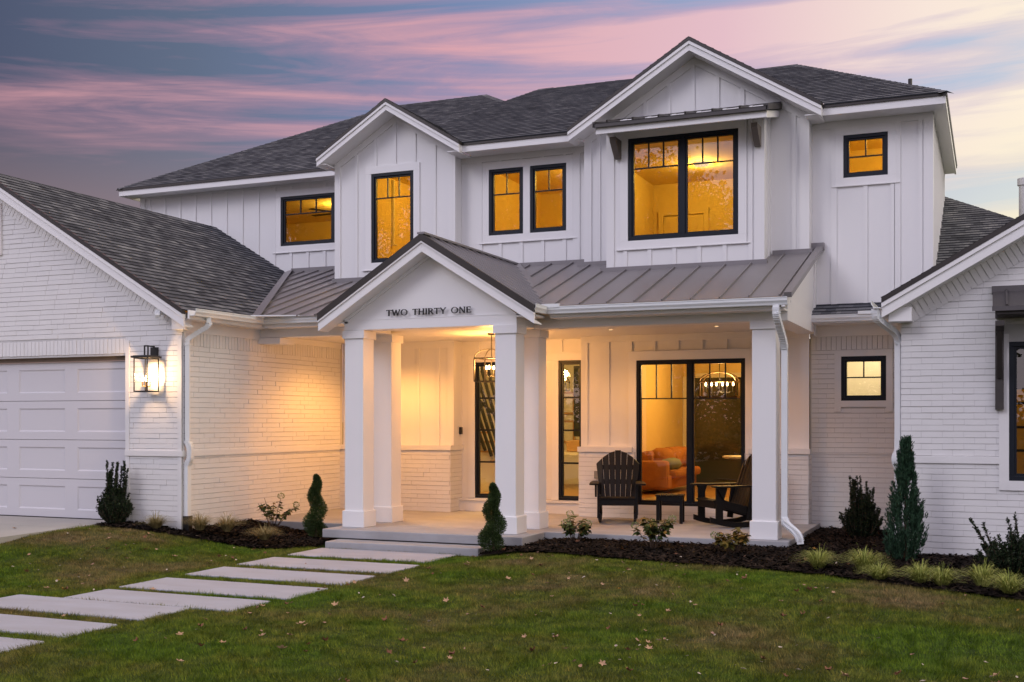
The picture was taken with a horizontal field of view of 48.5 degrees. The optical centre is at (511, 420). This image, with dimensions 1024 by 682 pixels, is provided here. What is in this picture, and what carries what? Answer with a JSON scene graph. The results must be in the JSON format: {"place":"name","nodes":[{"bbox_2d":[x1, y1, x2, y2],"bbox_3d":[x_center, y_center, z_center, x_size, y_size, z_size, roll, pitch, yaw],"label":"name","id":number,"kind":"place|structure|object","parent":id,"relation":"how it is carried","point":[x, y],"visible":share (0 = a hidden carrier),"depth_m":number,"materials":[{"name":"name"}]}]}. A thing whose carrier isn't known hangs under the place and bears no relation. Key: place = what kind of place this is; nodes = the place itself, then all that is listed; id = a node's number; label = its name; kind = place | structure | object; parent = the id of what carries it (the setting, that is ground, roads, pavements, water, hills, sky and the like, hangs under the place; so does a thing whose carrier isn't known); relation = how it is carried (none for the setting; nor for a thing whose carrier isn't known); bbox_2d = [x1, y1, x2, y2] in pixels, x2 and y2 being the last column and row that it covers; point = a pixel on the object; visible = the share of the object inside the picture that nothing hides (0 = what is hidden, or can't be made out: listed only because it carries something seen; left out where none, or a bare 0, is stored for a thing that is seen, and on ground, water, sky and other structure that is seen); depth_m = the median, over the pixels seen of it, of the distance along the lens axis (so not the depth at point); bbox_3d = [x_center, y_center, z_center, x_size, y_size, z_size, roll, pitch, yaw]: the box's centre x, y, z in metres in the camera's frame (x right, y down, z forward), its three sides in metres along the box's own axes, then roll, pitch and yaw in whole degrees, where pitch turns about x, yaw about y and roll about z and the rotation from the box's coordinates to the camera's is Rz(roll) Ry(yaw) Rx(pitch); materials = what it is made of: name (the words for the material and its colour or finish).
{"place":"outdoors","nodes":[
{"label":"outdoors","id":0,"kind":"place"},
{"bbox_2d":[0,516,105,543],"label":"driveway","id":1,"kind":"structure","parent":0,"point":[24,526],"depth_m":17.34,"materials":[{"name":"concrete"}]},
{"bbox_2d":[0,439,1023,681],"bbox_3d":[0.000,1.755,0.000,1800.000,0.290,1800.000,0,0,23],"label":"ground","id":2,"kind":"structure","parent":0,"point":[600,608],"depth_m":10.35,"materials":[{"name":"plant"}]},
{"bbox_2d":[0,637,43,652],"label":"paver","id":3,"kind":"object","parent":2,"relation":"on","point":[6,642],"visible":0.52,"depth_m":9.65,"materials":[{"name":"concrete"}]},
{"bbox_2d":[0,614,115,637],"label":"paver","id":4,"kind":"object","parent":2,"relation":"on","point":[17,623],"visible":0.54,"depth_m":10.45,"materials":[{"name":"concrete"}]},
{"bbox_2d":[0,594,188,620],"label":"paver","id":5,"kind":"object","parent":2,"relation":"on","point":[121,610],"visible":0.66,"depth_m":11.46,"materials":[{"name":"concrete"}]},
{"bbox_2d":[64,589,267,611],"bbox_3d":[-3.652,1.916,12.002,2.170,0.068,0.670,0,0,23],"label":"paver","id":6,"kind":"object","parent":2,"relation":"on","point":[175,600],"visible":0.6,"depth_m":11.97,"materials":[{"name":"concrete"}]},
{"bbox_2d":[95,520,336,547],"bbox_3d":[-4.401,1.725,17.632,3.330,0.290,2.340,0,0,23],"label":"mulch bed","id":7,"kind":"object","parent":2,"relation":"on","point":[242,528],"visible":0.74,"depth_m":17.28,"materials":[{"name":"brown wood"}]},
{"bbox_2d":[96,460,134,522],"bbox_3d":[-6.094,1.119,17.471,0.589,1.042,0.542,0,0,23],"label":"yew shrub","id":8,"kind":"object","parent":7,"relation":"on","point":[115,504],"visible":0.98,"depth_m":17.39,"materials":[{"name":"green plant"}]},
{"bbox_2d":[135,510,172,528],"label":"sedge clump","id":9,"kind":"object","parent":7,"relation":"on","point":[157,523],"visible":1,"depth_m":17.10,"materials":[{"name":"beige plant"}]},
{"bbox_2d":[177,511,220,529],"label":"sedge clump","id":10,"kind":"object","parent":7,"relation":"on","point":[198,523],"visible":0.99,"depth_m":17.11,"materials":[{"name":"beige plant"}]},
{"bbox_2d":[204,512,247,531],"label":"sedge clump","id":11,"kind":"object","parent":7,"relation":"on","point":[226,525],"visible":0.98,"depth_m":17.21,"materials":[{"name":"beige plant"}]},
{"bbox_2d":[244,523,284,539],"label":"sedge clump","id":12,"kind":"object","parent":7,"relation":"on","point":[265,534],"visible":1,"depth_m":16.87,"materials":[{"name":"beige plant"}]},
{"bbox_2d":[257,493,299,530],"bbox_3d":[-3.784,1.451,18.087,0.692,0.606,0.623,0,0,23],"label":"hydrangea","id":13,"kind":"object","parent":7,"relation":"on","point":[270,512],"visible":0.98,"depth_m":18.11,"materials":[{"name":"green plant"}]},
{"bbox_2d":[301,473,327,536],"bbox_3d":[-3.067,1.347,17.839,0.437,1.052,0.460,0,0,23],"label":"spiral topiary","id":14,"kind":"object","parent":7,"relation":"on","point":[313,523],"visible":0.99,"depth_m":17.77,"materials":[{"name":"green plant"}]},
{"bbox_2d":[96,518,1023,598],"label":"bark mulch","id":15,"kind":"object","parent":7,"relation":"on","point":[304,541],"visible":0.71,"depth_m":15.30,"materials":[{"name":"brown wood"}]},
{"bbox_2d":[477,482,507,550],"bbox_3d":[-0.271,1.351,15.843,0.446,1.004,0.470,0,0,23],"label":"spiral topiary","id":16,"kind":"object","parent":15,"relation":"on","point":[494,527],"visible":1,"depth_m":15.78,"materials":[{"name":"green plant"}]},
{"bbox_2d":[557,510,591,539],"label":"hydrangea","id":17,"kind":"object","parent":15,"relation":"on","point":[569,527],"visible":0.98,"depth_m":16.22,"materials":[{"name":"green plant"}]},
{"bbox_2d":[630,515,676,547],"bbox_3d":[1.974,1.527,15.409,0.561,0.513,0.754,0,0,-13],"label":"hydrangea","id":18,"kind":"object","parent":15,"relation":"on","point":[651,529],"visible":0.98,"depth_m":15.32,"materials":[{"name":"green plant"}]},
{"bbox_2d":[710,527,750,552],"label":"hydrangea","id":19,"kind":"object","parent":15,"relation":"on","point":[738,539],"visible":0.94,"depth_m":14.85,"materials":[{"name":"green plant"}]},
{"bbox_2d":[793,543,841,568],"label":"sedge clump","id":20,"kind":"object","parent":15,"relation":"on","point":[818,560],"visible":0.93,"depth_m":13.58,"materials":[{"name":"green plant"}]},
{"bbox_2d":[838,475,883,536],"bbox_3d":[5.193,1.310,16.922,0.658,1.010,0.455,0,0,23],"label":"yew shrub","id":21,"kind":"object","parent":15,"relation":"on","point":[861,516],"visible":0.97,"depth_m":16.83,"materials":[{"name":"green plant"}]},
{"bbox_2d":[834,544,889,570],"bbox_3d":[4.147,1.612,13.416,0.795,0.335,0.789,0,0,23],"label":"sedge clump","id":22,"kind":"object","parent":15,"relation":"on","point":[860,561],"visible":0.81,"depth_m":13.37,"materials":[{"name":"green plant"}]},
{"bbox_2d":[854,559,904,579],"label":"sedge clump","id":23,"kind":"object","parent":15,"relation":"on","point":[878,573],"visible":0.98,"depth_m":12.69,"materials":[{"name":"green plant"}]},
{"bbox_2d":[881,435,928,560],"bbox_3d":[4.916,0.977,14.214,0.574,1.626,0.577,0,0,23],"label":"juniper","id":24,"kind":"object","parent":15,"relation":"on","point":[901,541],"visible":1,"depth_m":14.12,"materials":[{"name":"green plant"}]},
{"bbox_2d":[895,558,941,583],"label":"sedge clump","id":25,"kind":"object","parent":15,"relation":"on","point":[919,578],"visible":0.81,"depth_m":12.41,"materials":[{"name":"green plant"}]},
{"bbox_2d":[913,561,966,585],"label":"sedge clump","id":26,"kind":"object","parent":15,"relation":"on","point":[942,579],"visible":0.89,"depth_m":12.18,"materials":[{"name":"green plant"}]},
{"bbox_2d":[957,558,1007,586],"bbox_3d":[5.038,1.626,12.185,0.632,0.327,0.637,0,0,23],"label":"sedge clump","id":27,"kind":"object","parent":15,"relation":"on","point":[981,573],"visible":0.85,"depth_m":12.13,"materials":[{"name":"green plant"}]},
{"bbox_2d":[968,511,1023,577],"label":"yew shrub","id":28,"kind":"object","parent":15,"relation":"on","point":[1010,557],"visible":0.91,"depth_m":12.83,"materials":[{"name":"green plant"}]},
{"bbox_2d":[978,569,1023,593],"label":"sedge clump","id":29,"kind":"object","parent":15,"relation":"on","point":[1004,585],"visible":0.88,"depth_m":11.68,"materials":[{"name":"green plant"}]},
{"bbox_2d":[119,577,327,599],"bbox_3d":[-3.266,1.916,12.854,2.260,0.068,0.820,0,0,23],"label":"paver","id":30,"kind":"object","parent":2,"relation":"on","point":[283,592],"visible":0.64,"depth_m":12.83,"materials":[{"name":"concrete"}]},
{"bbox_2d":[186,567,373,585],"bbox_3d":[-2.839,1.916,13.889,2.240,0.068,0.780,0,0,23],"label":"paver","id":31,"kind":"object","parent":2,"relation":"on","point":[265,574],"visible":0.64,"depth_m":13.82,"materials":[{"name":"concrete"}]},
{"bbox_2d":[239,557,418,573],"bbox_3d":[-2.410,1.916,14.892,2.270,0.068,0.840,0,0,23],"label":"paver","id":32,"kind":"object","parent":2,"relation":"on","point":[337,565],"visible":0.61,"depth_m":14.88,"materials":[{"name":"concrete"}]},
{"bbox_2d":[288,548,456,562],"bbox_3d":[-1.974,1.916,15.988,2.220,0.068,0.920,0,0,23],"label":"paver","id":33,"kind":"object","parent":2,"relation":"on","point":[363,554],"visible":0.62,"depth_m":15.99,"materials":[{"name":"concrete"}]},
{"bbox_2d":[0,36,1023,555],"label":"house","id":34,"kind":"structure","parent":2,"relation":"on","point":[822,268],"depth_m":18.30,"materials":[{"name":"white"}]},
{"bbox_2d":[0,361,124,519],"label":"garage door","id":35,"kind":"structure","parent":34,"relation":"in","point":[61,422],"depth_m":18.41,"materials":[{"name":"grey metal"}]},
{"bbox_2d":[131,345,161,391],"bbox_3d":[-5.545,-0.790,17.301,0.320,0.710,0.370,0,0,23],"label":"wall lantern","id":36,"kind":"object","parent":34,"relation":"attached to","point":[154,352],"depth_m":17.25,"materials":[{"name":"black metal"}]},
{"bbox_2d":[309,208,330,216],"bbox_3d":[-3.730,-4.610,24.394,1.348,0.560,1.360,0,0,23],"label":"ceiling fan","id":37,"kind":"object","parent":34,"relation":"hanging from","point":[320,214],"visible":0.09,"depth_m":24.43,"materials":[{"name":"black metal"}]},
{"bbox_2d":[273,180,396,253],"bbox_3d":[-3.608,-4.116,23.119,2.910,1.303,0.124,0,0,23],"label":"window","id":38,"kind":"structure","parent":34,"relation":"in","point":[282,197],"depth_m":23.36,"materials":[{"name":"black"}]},
{"bbox_2d":[362,162,419,270],"bbox_3d":[-2.178,-3.726,20.876,1.250,1.923,0.124,0,0,23],"label":"window","id":39,"kind":"structure","parent":34,"relation":"in","point":[372,174],"depth_m":20.97,"materials":[{"name":"black"}]},
{"bbox_2d":[468,355,494,497],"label":"sidelight window","id":40,"kind":"structure","parent":34,"relation":"in","point":[474,388],"depth_m":20.90,"materials":[{"name":"black"}]},
{"bbox_2d":[474,333,494,382],"bbox_3d":[-0.341,-1.046,18.903,0.448,0.809,0.448,0,0,23],"label":"pendant lantern","id":41,"kind":"object","parent":34,"relation":"hanging from","point":[485,358],"visible":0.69,"depth_m":18.89,"materials":[{"name":"black metal"}]},
{"bbox_2d":[481,366,494,491],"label":"staircase","id":42,"kind":"structure","parent":34,"relation":"in","point":[487,454],"depth_m":23.16,"materials":[{"name":"beige paint"}]},
{"bbox_2d":[489,167,522,235],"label":"window","id":43,"kind":"structure","parent":34,"relation":"in","point":[492,173],"depth_m":20.26,"materials":[{"name":"black"}]},
{"bbox_2d":[479,154,575,243],"bbox_3d":[0.280,-3.890,20.098,1.845,1.460,0.124,0,0,23],"label":"window","id":44,"kind":"structure","parent":34,"relation":"in","point":[530,166],"depth_m":20.03,"materials":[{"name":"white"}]},
{"bbox_2d":[546,361,550,499],"bbox_3d":[0.359,0.172,20.547,0.790,2.485,0.065,0,0,23],"label":"front door","id":45,"kind":"structure","parent":34,"relation":"in","point":[548,363],"depth_m":20.40,"materials":[{"name":"white paint"}]},
{"bbox_2d":[552,353,580,500],"bbox_3d":[1.058,0.101,20.210,0.720,2.628,0.112,0,0,23],"label":"sidelight window","id":46,"kind":"structure","parent":34,"relation":"in","point":[558,360],"depth_m":20.26,"materials":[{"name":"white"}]},
{"bbox_2d":[564,377,569,390],"bbox_3d":[1.066,-0.976,23.649,0.218,0.709,0.218,0,0,23],"label":"hall chandelier","id":47,"kind":"object","parent":34,"relation":"hanging from","point":[565,382],"visible":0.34,"depth_m":23.62,"materials":[{"name":"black metal"}]},
{"bbox_2d":[564,392,573,414],"bbox_3d":[1.271,-0.400,26.010,0.360,0.520,0.050,0,0,23],"label":"picture frame","id":48,"kind":"object","parent":34,"relation":"attached to","point":[568,405],"visible":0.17,"depth_m":25.98,"materials":[{"name":"white wood"}]},
{"bbox_2d":[564,420,574,442],"bbox_3d":[1.271,0.250,26.010,0.360,0.520,0.050,0,0,23],"label":"picture frame","id":49,"kind":"object","parent":34,"relation":"attached to","point":[568,435],"visible":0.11,"depth_m":25.98,"materials":[{"name":"white wood"}]},
{"bbox_2d":[564,452,578,454],"bbox_3d":[1.219,1.060,24.344,0.800,0.780,0.400,0,0,23],"label":"console table","id":50,"kind":"object","parent":34,"relation":"in","point":[571,453],"visible":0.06,"depth_m":24.11,"materials":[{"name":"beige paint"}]},
{"bbox_2d":[574,366,578,436],"bbox_3d":[1.766,-0.425,25.253,0.600,1.550,0.700,0,0,23],"label":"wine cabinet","id":51,"kind":"object","parent":34,"relation":"in","point":[576,400],"visible":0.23,"depth_m":25.02,"materials":[{"name":"black glass"}]},
{"bbox_2d":[589,450,645,522],"bbox_3d":[1.724,1.071,18.521,0.896,1.157,1.081,0,0,6],"label":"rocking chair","id":52,"kind":"object","parent":34,"relation":"on","point":[616,464],"visible":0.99,"depth_m":18.73,"materials":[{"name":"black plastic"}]},
{"bbox_2d":[655,493,684,523],"bbox_3d":[2.562,1.421,18.403,0.448,0.458,0.450,0,0,13],"label":"side table","id":53,"kind":"object","parent":34,"relation":"on","point":[661,497],"visible":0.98,"depth_m":18.24,"materials":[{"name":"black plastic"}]},
{"bbox_2d":[642,446,700,489],"bbox_3d":[3.255,0.960,23.408,0.740,0.820,2.340,0,0,23],"label":"sofa","id":54,"kind":"object","parent":34,"relation":"in","point":[658,473],"visible":0.69,"depth_m":22.48,"materials":[{"name":"orange fabric"}]},
{"bbox_2d":[662,457,681,468],"bbox_3d":[3.158,0.860,22.766,0.500,0.260,0.500,0,0,23],"label":"throw pillow","id":55,"kind":"object","parent":54,"relation":"on","point":[675,463],"visible":0.62,"depth_m":22.57,"materials":[{"name":"beige fabric"}]},
{"bbox_2d":[616,119,749,250],"bbox_3d":[2.725,-3.742,18.164,2.175,1.953,0.124,0,0,23],"label":"window","id":56,"kind":"structure","parent":34,"relation":"in","point":[737,129],"depth_m":18.13,"materials":[{"name":"black"}]},
{"bbox_2d":[658,207,708,233],"bbox_3d":[3.458,-3.260,22.924,1.030,2.020,0.055,0,0,23],"label":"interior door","id":57,"kind":"structure","parent":34,"relation":"in","point":[700,222],"depth_m":22.88,"materials":[{"name":"white paint"}]},
{"bbox_2d":[642,496,728,501],"bbox_3d":[3.693,1.441,20.694,2.500,0.012,1.000,0,0,23],"label":"rug","id":58,"kind":"object","parent":34,"relation":"on","point":[654,498],"visible":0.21,"depth_m":20.96,"materials":[{"name":"beige carpet"}]},
{"bbox_2d":[722,455,740,458],"bbox_3d":[4.384,1.042,20.402,1.200,0.815,1.200,0,0,23],"label":"dining table","id":59,"kind":"object","parent":58,"relation":"on","point":[732,456],"visible":0.19,"depth_m":20.14,"materials":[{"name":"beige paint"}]},
{"bbox_2d":[628,348,751,512],"bbox_3d":[2.964,0.189,18.915,2.120,2.722,0.135,0,0,23],"label":"patio window","id":60,"kind":"structure","parent":34,"relation":"in","point":[636,359],"depth_m":18.90,"materials":[{"name":"black"}]},
{"bbox_2d":[683,373,740,482],"bbox_3d":[5.002,0.190,25.449,2.390,2.520,0.120,0,0,23],"label":"back window","id":61,"kind":"structure","parent":34,"relation":"in","point":[717,421],"depth_m":25.63,"materials":[{"name":"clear glass"}]},
{"bbox_2d":[699,363,739,397],"bbox_3d":[3.767,-0.874,20.663,0.686,0.913,0.306,0,0,23],"label":"linear chandelier","id":62,"kind":"object","parent":34,"relation":"hanging from","point":[720,381],"visible":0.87,"depth_m":20.65,"materials":[{"name":"gold metal"}]},
{"bbox_2d":[690,454,751,527],"bbox_3d":[3.466,1.071,17.821,1.081,1.157,0.896,0,0,-17],"label":"rocking chair","id":63,"kind":"object","parent":34,"relation":"on","point":[739,502],"visible":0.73,"depth_m":17.76,"materials":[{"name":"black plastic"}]},
{"bbox_2d":[841,356,885,400],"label":"window","id":64,"kind":"structure","parent":34,"relation":"in","point":[844,397],"depth_m":18.11,"materials":[{"name":"black"}]},
{"bbox_2d":[831,122,899,187],"bbox_3d":[5.556,-4.162,17.872,1.030,0.944,0.124,0,0,23],"label":"window","id":65,"kind":"structure","parent":34,"relation":"in","point":[886,132],"depth_m":17.84,"materials":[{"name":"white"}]},
{"bbox_2d":[1009,341,1023,480],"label":"window","id":66,"kind":"structure","parent":34,"relation":"in","point":[1013,346],"depth_m":14.27,"materials":[{"name":"black"}]},
{"bbox_2d":[0,0,1023,363],"label":"sky","id":67,"kind":"structure","parent":0,"point":[98,98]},
{"bbox_2d":[566,440,578,451],"bbox_3d":[1.348,0.533,24.263,0.355,0.263,0.250,0,0,23],"label":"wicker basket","id":68,"kind":"object","parent":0,"point":[572,445],"visible":0.55,"depth_m":24.15,"materials":[{"name":"brown wicker"}]}
]}

